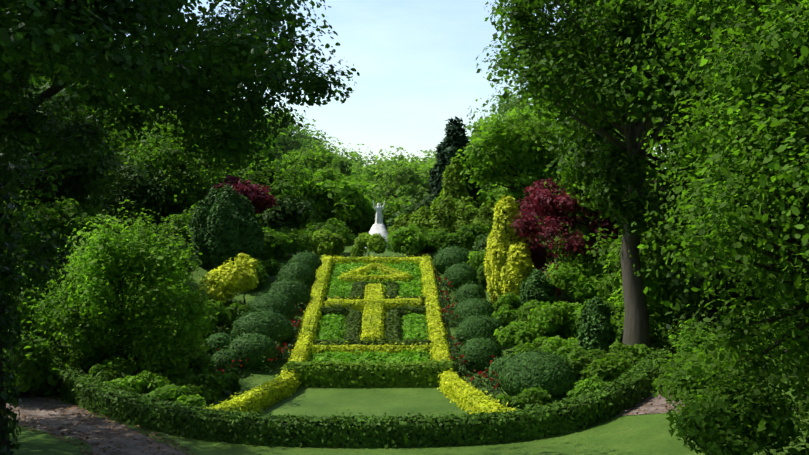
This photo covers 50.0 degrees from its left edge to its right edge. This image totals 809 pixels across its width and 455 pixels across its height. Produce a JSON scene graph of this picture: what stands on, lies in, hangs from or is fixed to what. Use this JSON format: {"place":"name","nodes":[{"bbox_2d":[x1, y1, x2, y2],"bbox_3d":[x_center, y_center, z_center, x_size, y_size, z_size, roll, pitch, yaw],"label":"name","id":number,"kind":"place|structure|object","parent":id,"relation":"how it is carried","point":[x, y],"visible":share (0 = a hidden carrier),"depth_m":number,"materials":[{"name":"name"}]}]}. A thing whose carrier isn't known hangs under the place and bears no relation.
{"place":"outdoors","nodes":[
{"label":"outdoors","id":0,"kind":"place"},
{"bbox_2d":[6,390,185,454],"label":"path","id":1,"kind":"structure","parent":0,"point":[131,441],"depth_m":29.84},
{"bbox_2d":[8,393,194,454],"bbox_3d":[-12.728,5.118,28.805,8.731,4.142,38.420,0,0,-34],"label":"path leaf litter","id":2,"kind":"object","parent":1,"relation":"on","point":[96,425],"visible":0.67,"depth_m":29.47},
{"bbox_2d":[83,0,668,196],"label":"sky","id":3,"kind":"structure","parent":0,"point":[416,62],"materials":[{"name":"blue"}]},
{"bbox_2d":[8,196,808,454],"bbox_3d":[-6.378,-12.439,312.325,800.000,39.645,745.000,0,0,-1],"label":"lawn","id":4,"kind":"structure","parent":0,"point":[644,434],"depth_m":30.16,"materials":[{"name":"green plant"}]},
{"bbox_2d":[2,259,59,338],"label":"bank tree","id":5,"kind":"object","parent":4,"relation":"on","point":[28,310],"depth_m":39.46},
{"bbox_2d":[0,190,62,284],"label":"bank tree","id":6,"kind":"object","parent":4,"relation":"on","point":[28,213],"visible":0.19,"depth_m":42.96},
{"bbox_2d":[2,328,61,396],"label":"bank tree","id":7,"kind":"object","parent":4,"relation":"on","point":[37,373],"visible":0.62,"depth_m":33.88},
{"bbox_2d":[0,78,124,211],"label":"tree","id":8,"kind":"object","parent":4,"relation":"on","point":[92,178],"depth_m":50.55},
{"bbox_2d":[24,168,103,223],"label":"tree","id":9,"kind":"object","parent":4,"relation":"on","point":[66,196],"visible":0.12,"depth_m":53.55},
{"bbox_2d":[11,196,118,292],"bbox_3d":[-18.551,1.268,46.249,6.808,5.908,5.981,0,0,-1],"label":"bank tree","id":10,"kind":"object","parent":4,"relation":"on","point":[66,220],"depth_m":44.92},
{"bbox_2d":[20,260,151,373],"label":"weeping tree leaves","id":11,"kind":"object","parent":4,"relation":"on","point":[83,332],"visible":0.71,"depth_m":36.69,"materials":[{"name":"green plant"}]},
{"bbox_2d":[69,338,113,374],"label":"shrub","id":12,"kind":"object","parent":4,"relation":"on","point":[84,361],"visible":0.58,"depth_m":37.26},
{"bbox_2d":[29,72,154,207],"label":"tree","id":13,"kind":"object","parent":4,"relation":"on","point":[91,112],"depth_m":70.82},
{"bbox_2d":[85,356,144,383],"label":"shrub","id":14,"kind":"object","parent":4,"relation":"on","point":[110,369],"visible":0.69,"depth_m":35.36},
{"bbox_2d":[0,0,247,454],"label":"tree","id":15,"kind":"object","parent":4,"relation":"on","point":[51,91],"depth_m":23.91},
{"bbox_2d":[0,67,21,454],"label":"ivy tree","id":16,"kind":"object","parent":15,"relation":"attached to","point":[8,379],"visible":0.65,"depth_m":24.32,"materials":[{"name":"green plant"}]},
{"bbox_2d":[0,84,73,360],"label":"tree leaves","id":17,"kind":"object","parent":15,"relation":"attached to","point":[40,251],"visible":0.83,"depth_m":25.19,"materials":[{"name":"green plant"}]},
{"bbox_2d":[0,0,359,171],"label":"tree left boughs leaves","id":18,"kind":"object","parent":15,"relation":"attached to","point":[233,57],"visible":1,"depth_m":17.99,"materials":[{"name":"green plant"}]},
{"bbox_2d":[56,199,201,354],"bbox_3d":[-12.071,2.992,37.552,6.224,8.405,6.149,0,0,-1],"label":"weeping tree","id":19,"kind":"object","parent":4,"relation":"on","point":[107,258],"depth_m":36.41,"materials":[{"name":"plant"}]},
{"bbox_2d":[107,370,169,393],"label":"shrub","id":20,"kind":"object","parent":4,"relation":"on","point":[145,381],"visible":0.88,"depth_m":33.91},
{"bbox_2d":[99,147,181,232],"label":"tree","id":21,"kind":"object","parent":4,"relation":"on","point":[134,183],"depth_m":59.55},
{"bbox_2d":[106,237,215,381],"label":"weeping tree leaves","id":22,"kind":"object","parent":4,"relation":"on","point":[188,334],"visible":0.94,"depth_m":36.60,"materials":[{"name":"green plant"}]},
{"bbox_2d":[147,384,190,402],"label":"shrub","id":23,"kind":"object","parent":4,"relation":"on","point":[172,392],"visible":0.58,"depth_m":32.43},
{"bbox_2d":[101,106,243,228],"bbox_3d":[-17.869,-4.523,65.050,11.354,10.128,10.876,0,0,-1],"label":"tree","id":24,"kind":"object","parent":4,"relation":"on","point":[169,150],"depth_m":62.92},
{"bbox_2d":[154,358,193,384],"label":"shrub","id":25,"kind":"object","parent":4,"relation":"on","point":[182,372],"visible":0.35,"depth_m":36.42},
{"bbox_2d":[158,205,195,248],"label":"shrub","id":26,"kind":"object","parent":4,"relation":"on","point":[177,224],"visible":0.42,"depth_m":56.48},
{"bbox_2d":[150,156,230,221],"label":"tree","id":27,"kind":"object","parent":4,"relation":"on","point":[193,188],"depth_m":61.34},
{"bbox_2d":[172,350,216,375],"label":"shrub","id":28,"kind":"object","parent":4,"relation":"on","point":[203,365],"visible":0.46,"depth_m":38.26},
{"bbox_2d":[187,200,212,267],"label":"yew column","id":29,"kind":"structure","parent":4,"relation":"on","point":[193,227],"depth_m":55.41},
{"bbox_2d":[174,373,225,403],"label":"shrub","id":30,"kind":"object","parent":4,"relation":"on","point":[208,388],"visible":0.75,"depth_m":35.04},
{"bbox_2d":[181,299,231,334],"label":"shrub","id":31,"kind":"object","parent":4,"relation":"on","point":[219,318],"depth_m":44.97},
{"bbox_2d":[203,199,231,272],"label":"yew column","id":32,"kind":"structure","parent":4,"relation":"on","point":[211,249],"depth_m":54.86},
{"bbox_2d":[205,329,232,354],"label":"topiary","id":33,"kind":"object","parent":4,"relation":"on","point":[215,336],"depth_m":42.78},
{"bbox_2d":[160,107,284,208],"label":"tree","id":34,"kind":"object","parent":4,"relation":"on","point":[262,156],"depth_m":82.22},
{"bbox_2d":[210,345,241,372],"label":"topiary","id":35,"kind":"object","parent":4,"relation":"on","point":[225,358],"depth_m":40.50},
{"bbox_2d":[198,255,258,306],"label":"golden shrub","id":36,"kind":"object","parent":4,"relation":"on","point":[223,283],"depth_m":49.03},
{"bbox_2d":[220,204,246,268],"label":"yew column","id":37,"kind":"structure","parent":4,"relation":"on","point":[236,232],"depth_m":54.97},
{"bbox_2d":[198,175,277,213],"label":"purple tree","id":38,"kind":"object","parent":4,"relation":"on","point":[258,198],"visible":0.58,"depth_m":62.69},
{"bbox_2d":[222,329,279,369],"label":"topiary","id":39,"kind":"object","parent":4,"relation":"on","point":[243,356],"depth_m":41.43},
{"bbox_2d":[241,212,264,262],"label":"yew column","id":40,"kind":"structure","parent":4,"relation":"on","point":[258,245],"depth_m":55.40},
{"bbox_2d":[230,307,295,346],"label":"topiary","id":41,"kind":"object","parent":4,"relation":"on","point":[264,313],"depth_m":43.83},
{"bbox_2d":[203,254,334,413],"bbox_3d":[-6.165,4.661,45.196,3.513,5.663,29.749,0,0,-1],"label":"parterre hedge","id":42,"kind":"object","parent":4,"relation":"on","point":[243,399],"depth_m":41.07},
{"bbox_2d":[249,290,297,321],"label":"topiary","id":43,"kind":"object","parent":4,"relation":"on","point":[276,296],"depth_m":46.88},
{"bbox_2d":[259,226,292,259],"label":"shrub","id":44,"kind":"object","parent":4,"relation":"on","point":[275,243],"depth_m":59.81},
{"bbox_2d":[235,156,317,229],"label":"tree","id":45,"kind":"object","parent":4,"relation":"on","point":[276,181],"depth_m":75.60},
{"bbox_2d":[253,302,308,372],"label":"flowers","id":46,"kind":"object","parent":4,"relation":"on","point":[284,354],"depth_m":43.12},
{"bbox_2d":[257,192,316,231],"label":"shrub","id":47,"kind":"object","parent":4,"relation":"on","point":[280,215],"visible":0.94,"depth_m":71.38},
{"bbox_2d":[265,277,310,310],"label":"topiary","id":48,"kind":"object","parent":4,"relation":"on","point":[296,295],"depth_m":49.91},
{"bbox_2d":[273,226,314,256],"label":"hedge bush","id":49,"kind":"object","parent":4,"relation":"on","point":[300,239],"depth_m":61.87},
{"bbox_2d":[274,260,315,290],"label":"topiary","id":50,"kind":"object","parent":4,"relation":"on","point":[305,272],"depth_m":53.57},
{"bbox_2d":[243,106,347,163],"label":"tree","id":51,"kind":"object","parent":4,"relation":"on","point":[294,145],"depth_m":103.55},
{"bbox_2d":[264,101,335,151],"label":"tree","id":52,"kind":"object","parent":4,"relation":"on","point":[306,135],"depth_m":134.11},
{"bbox_2d":[276,144,359,189],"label":"tree","id":53,"kind":"object","parent":4,"relation":"on","point":[322,161],"visible":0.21,"depth_m":88.21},
{"bbox_2d":[308,228,346,256],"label":"hedge bush","id":54,"kind":"object","parent":4,"relation":"on","point":[329,243],"depth_m":62.77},
{"bbox_2d":[302,218,355,245],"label":"hedge bush","id":55,"kind":"object","parent":4,"relation":"on","point":[334,227],"visible":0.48,"depth_m":66.17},
{"bbox_2d":[315,312,346,340],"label":"hedge","id":56,"kind":"object","parent":4,"relation":"on","point":[325,330],"depth_m":46.64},
{"bbox_2d":[300,167,375,226],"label":"tree","id":57,"kind":"object","parent":4,"relation":"on","point":[339,190],"visible":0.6,"depth_m":77.19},
{"bbox_2d":[6,323,673,448],"bbox_3d":[-4.315,5.894,34.077,30.931,3.272,10.564,0,0,7],"label":"hedge","id":58,"kind":"object","parent":4,"relation":"on","point":[494,434],"depth_m":29.60,"materials":[{"name":"plant"}]},
{"bbox_2d":[342,307,362,340],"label":"parterre leaves","id":59,"kind":"object","parent":4,"relation":"on","point":[353,314],"visible":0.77,"depth_m":46.50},
{"bbox_2d":[345,164,387,205],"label":"tree","id":60,"kind":"object","parent":4,"relation":"on","point":[370,179],"visible":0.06,"depth_m":98.71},
{"bbox_2d":[350,232,386,256],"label":"hedge bush","id":61,"kind":"object","parent":4,"relation":"on","point":[374,242],"depth_m":62.96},
{"bbox_2d":[280,357,459,388],"bbox_3d":[-1.575,6.702,40.049,8.290,1.448,1.667,0,0,-1],"label":"parterre hedge","id":62,"kind":"object","parent":4,"relation":"on","point":[325,368],"depth_m":39.53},
{"bbox_2d":[308,348,431,363],"bbox_3d":[-1.645,6.615,41.995,6.574,1.287,3.203,0,0,-1],"label":"parterre bed","id":63,"kind":"object","parent":4,"relation":"on","point":[388,356],"depth_m":42.47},
{"bbox_2d":[348,207,391,238],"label":"shrub","id":64,"kind":"object","parent":4,"relation":"on","point":[368,222],"visible":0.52,"depth_m":78.88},
{"bbox_2d":[309,341,432,355],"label":"hedge","id":65,"kind":"object","parent":4,"relation":"on","point":[341,349],"depth_m":43.42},
{"bbox_2d":[310,336,432,346],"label":"hedge","id":66,"kind":"object","parent":4,"relation":"on","point":[408,341],"depth_m":44.05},
{"bbox_2d":[360,282,387,340],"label":"hedge","id":67,"kind":"object","parent":4,"relation":"on","point":[373,313],"depth_m":47.79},
{"bbox_2d":[324,295,425,312],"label":"hedge","id":68,"kind":"object","parent":4,"relation":"on","point":[356,306],"depth_m":49.84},
{"bbox_2d":[326,260,423,297],"bbox_3d":[-1.867,3.471,55.492,6.583,2.494,8.457,0,0,-1],"label":"parterre bed","id":69,"kind":"object","parent":4,"relation":"on","point":[340,286],"depth_m":54.96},
{"bbox_2d":[340,272,410,281],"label":"hedge","id":70,"kind":"object","parent":4,"relation":"on","point":[404,278],"depth_m":55.02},
{"bbox_2d":[331,254,433,264],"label":"hedge","id":71,"kind":"object","parent":4,"relation":"on","point":[364,260],"depth_m":59.55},
{"bbox_2d":[384,307,403,340],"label":"hedge","id":72,"kind":"object","parent":4,"relation":"on","point":[394,326],"depth_m":46.69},
{"bbox_2d":[369,195,420,229],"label":"shrub","id":73,"kind":"object","parent":4,"relation":"on","point":[393,206],"visible":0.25,"depth_m":80.07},
{"bbox_2d":[364,158,436,209],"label":"tree","id":74,"kind":"object","parent":4,"relation":"on","point":[398,185],"depth_m":90.51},
{"bbox_2d":[365,146,435,174],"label":"tree","id":75,"kind":"object","parent":4,"relation":"on","point":[380,161],"visible":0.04,"depth_m":113.84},
{"bbox_2d":[384,224,427,256],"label":"hedge bush","id":76,"kind":"object","parent":4,"relation":"on","point":[401,239],"depth_m":63.17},
{"bbox_2d":[386,194,440,230],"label":"shrub","id":77,"kind":"object","parent":4,"relation":"on","point":[417,205],"visible":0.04,"depth_m":73.52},
{"bbox_2d":[400,311,430,339],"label":"low parterre bed leaves","id":78,"kind":"object","parent":4,"relation":"on","point":[416,328],"visible":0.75,"depth_m":46.77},
{"bbox_2d":[425,195,457,251],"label":"shrub","id":79,"kind":"object","parent":4,"relation":"on","point":[434,206],"depth_m":67.46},
{"bbox_2d":[424,229,461,251],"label":"hedge bush","id":80,"kind":"object","parent":4,"relation":"on","point":[436,240],"visible":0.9,"depth_m":62.68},
{"bbox_2d":[432,244,473,273],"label":"topiary","id":81,"kind":"object","parent":4,"relation":"on","point":[453,252],"depth_m":57.21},
{"bbox_2d":[425,116,481,207],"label":"spruce","id":82,"kind":"object","parent":4,"relation":"on","point":[455,130],"depth_m":78.93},
{"bbox_2d":[433,276,474,377],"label":"flowers","id":83,"kind":"object","parent":4,"relation":"on","point":[462,366],"depth_m":47.80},
{"bbox_2d":[439,156,470,202],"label":"conical shrub","id":84,"kind":"object","parent":4,"relation":"on","point":[451,176],"depth_m":75.30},
{"bbox_2d":[441,261,477,290],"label":"topiary","id":85,"kind":"object","parent":4,"relation":"on","point":[473,274],"depth_m":53.79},
{"bbox_2d":[449,196,478,249],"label":"shrub","id":86,"kind":"object","parent":4,"relation":"on","point":[468,210],"depth_m":67.07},
{"bbox_2d":[418,255,515,413],"bbox_3d":[2.612,4.662,45.381,3.120,5.722,29.738,0,0,-1],"label":"parterre hedge","id":87,"kind":"object","parent":4,"relation":"on","point":[480,396],"depth_m":42.00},
{"bbox_2d":[453,281,488,303],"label":"topiary","id":88,"kind":"object","parent":4,"relation":"on","point":[474,291],"depth_m":50.37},
{"bbox_2d":[454,221,489,250],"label":"hedge bush","id":89,"kind":"object","parent":4,"relation":"on","point":[469,235],"visible":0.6,"depth_m":62.21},
{"bbox_2d":[451,295,496,324],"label":"topiary","id":90,"kind":"object","parent":4,"relation":"on","point":[471,300],"depth_m":47.13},
{"bbox_2d":[453,312,504,344],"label":"topiary","id":91,"kind":"object","parent":4,"relation":"on","point":[494,323],"depth_m":44.24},
{"bbox_2d":[468,202,494,232],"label":"shrub","id":92,"kind":"object","parent":4,"relation":"on","point":[482,215],"depth_m":66.23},
{"bbox_2d":[458,335,506,373],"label":"topiary","id":93,"kind":"object","parent":4,"relation":"on","point":[470,355],"depth_m":41.30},
{"bbox_2d":[462,354,502,396],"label":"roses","id":94,"kind":"object","parent":4,"relation":"on","point":[481,384],"depth_m":37.76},
{"bbox_2d":[476,175,529,210],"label":"shrub","id":95,"kind":"object","parent":4,"relation":"on","point":[494,197],"visible":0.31,"depth_m":75.22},
{"bbox_2d":[486,195,525,299],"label":"golden conifer","id":96,"kind":"object","parent":4,"relation":"on","point":[495,243],"depth_m":49.95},
{"bbox_2d":[467,87,558,144],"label":"tree","id":97,"kind":"object","parent":4,"relation":"on","point":[502,108],"visible":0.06,"depth_m":123.28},
{"bbox_2d":[454,109,574,200],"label":"tree","id":98,"kind":"object","parent":4,"relation":"on","point":[482,146],"depth_m":70.06,"materials":[{"name":"plant"}]},
{"bbox_2d":[493,394,537,408],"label":"shrub","id":99,"kind":"object","parent":4,"relation":"on","point":[520,400],"visible":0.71,"depth_m":32.71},
{"bbox_2d":[493,318,537,348],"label":"shrub","id":100,"kind":"object","parent":4,"relation":"on","point":[514,333],"depth_m":42.77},
{"bbox_2d":[500,240,536,299],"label":"golden conifer","id":101,"kind":"object","parent":4,"relation":"on","point":[516,268],"depth_m":49.04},
{"bbox_2d":[496,347,577,399],"bbox_3d":[5.608,6.201,36.629,3.607,2.366,3.699,0,0,-1],"label":"topiary","id":102,"kind":"object","parent":4,"relation":"on","point":[526,376],"depth_m":35.47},
{"bbox_2d":[519,269,557,305],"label":"shrub","id":103,"kind":"object","parent":4,"relation":"on","point":[525,288],"depth_m":46.99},
{"bbox_2d":[527,301,581,340],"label":"shrub","id":104,"kind":"object","parent":4,"relation":"on","point":[555,320],"depth_m":42.94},
{"bbox_2d":[538,335,584,360],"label":"shrub","id":105,"kind":"object","parent":4,"relation":"on","point":[557,344],"visible":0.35,"depth_m":39.63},
{"bbox_2d":[497,97,625,204],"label":"tree","id":106,"kind":"object","parent":4,"relation":"on","point":[530,177],"depth_m":70.34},
{"bbox_2d":[510,184,619,295],"bbox_3d":[9.367,0.786,50.570,7.583,6.878,7.835,0,0,-1],"label":"purple tree","id":107,"kind":"object","parent":4,"relation":"on","point":[528,227],"depth_m":48.93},
{"bbox_2d":[516,178,565,232],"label":"purple tree leaves","id":108,"kind":"object","parent":107,"relation":"attached to","point":[538,190],"visible":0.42,"depth_m":51.17,"materials":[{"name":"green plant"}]},
{"bbox_2d":[546,254,609,304],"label":"shrub","id":109,"kind":"object","parent":4,"relation":"on","point":[574,275],"depth_m":46.66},
{"bbox_2d":[568,354,607,381],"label":"shrub","id":110,"kind":"object","parent":4,"relation":"on","point":[580,365],"visible":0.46,"depth_m":35.98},
{"bbox_2d":[566,375,609,399],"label":"shrub","id":111,"kind":"object","parent":4,"relation":"on","point":[593,382],"visible":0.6,"depth_m":33.24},
{"bbox_2d":[576,296,616,356],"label":"shrub","id":112,"kind":"object","parent":4,"relation":"on","point":[603,338],"depth_m":39.11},
{"bbox_2d":[587,356,630,381],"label":"shrub","id":113,"kind":"object","parent":4,"relation":"on","point":[611,368],"visible":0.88,"depth_m":35.02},
{"bbox_2d":[544,127,675,281],"bbox_3d":[12.382,-0.548,48.466,8.956,10.274,8.446,0,0,-1],"label":"tree","id":114,"kind":"object","parent":4,"relation":"on","point":[584,188],"depth_m":47.94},
{"bbox_2d":[476,0,746,353],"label":"tree","id":115,"kind":"object","parent":4,"relation":"on","point":[520,14],"depth_m":34.73,"materials":[{"name":"plant"}]},
{"bbox_2d":[588,134,653,237],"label":"epicormic leaves","id":116,"kind":"object","parent":115,"relation":"attached to","point":[627,169],"visible":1,"depth_m":36.19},
{"bbox_2d":[605,340,652,365],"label":"shrub","id":117,"kind":"object","parent":4,"relation":"on","point":[631,355],"visible":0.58,"depth_m":36.48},
{"bbox_2d":[612,316,675,349],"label":"shrub","id":118,"kind":"object","parent":4,"relation":"on","point":[658,335],"visible":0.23,"depth_m":38.58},
{"bbox_2d":[519,0,775,311],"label":"tree","id":119,"kind":"object","parent":4,"relation":"on","point":[586,145],"depth_m":43.87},
{"bbox_2d":[603,221,730,347],"bbox_3d":[12.620,2.824,40.450,7.030,6.307,7.306,0,0,-1],"label":"bank tree","id":120,"kind":"object","parent":4,"relation":"on","point":[657,310],"depth_m":39.37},
{"bbox_2d":[650,347,743,403],"bbox_3d":[9.368,5.297,27.499,3.176,2.907,3.146,0,0,-1],"label":"bush","id":121,"kind":"object","parent":4,"relation":"on","point":[655,383],"visible":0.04,"depth_m":27.40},
{"bbox_2d":[655,343,753,424],"bbox_3d":[8.681,4.990,24.593,2.860,3.424,3.152,0,0,-1],"label":"bush","id":122,"kind":"object","parent":4,"relation":"on","point":[688,378],"visible":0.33,"depth_m":24.54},
{"bbox_2d":[658,317,750,392],"bbox_3d":[10.437,4.867,30.033,3.063,3.498,2.616,0,0,-1],"label":"bush","id":123,"kind":"object","parent":4,"relation":"on","point":[696,341],"visible":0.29,"depth_m":29.86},
{"bbox_2d":[646,95,777,320],"bbox_3d":[16.894,-1.086,40.872,11.087,12.704,12.036,0,0,-1],"label":"tree","id":124,"kind":"object","parent":4,"relation":"on","point":[671,150],"depth_m":40.52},
{"bbox_2d":[631,145,803,357],"bbox_3d":[14.128,0.986,35.974,9.731,9.814,9.001,0,0,-1],"label":"bank tree","id":125,"kind":"object","parent":4,"relation":"on","point":[696,297],"depth_m":35.21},
{"bbox_2d":[666,366,808,454],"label":"bush","id":126,"kind":"object","parent":4,"relation":"on","point":[710,427],"visible":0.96,"depth_m":20.37,"materials":[{"name":"plant"}]},
{"bbox_2d":[715,0,808,441],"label":"tree","id":127,"kind":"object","parent":4,"relation":"on","point":[805,208],"depth_m":22.61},
{"bbox_2d":[616,351,808,415],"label":"path","id":128,"kind":"structure","parent":0,"point":[658,402],"depth_m":31.52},
{"bbox_2d":[617,0,808,454],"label":"tree","id":129,"kind":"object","parent":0,"point":[746,125],"depth_m":20.45,"materials":[{"name":"plant"}]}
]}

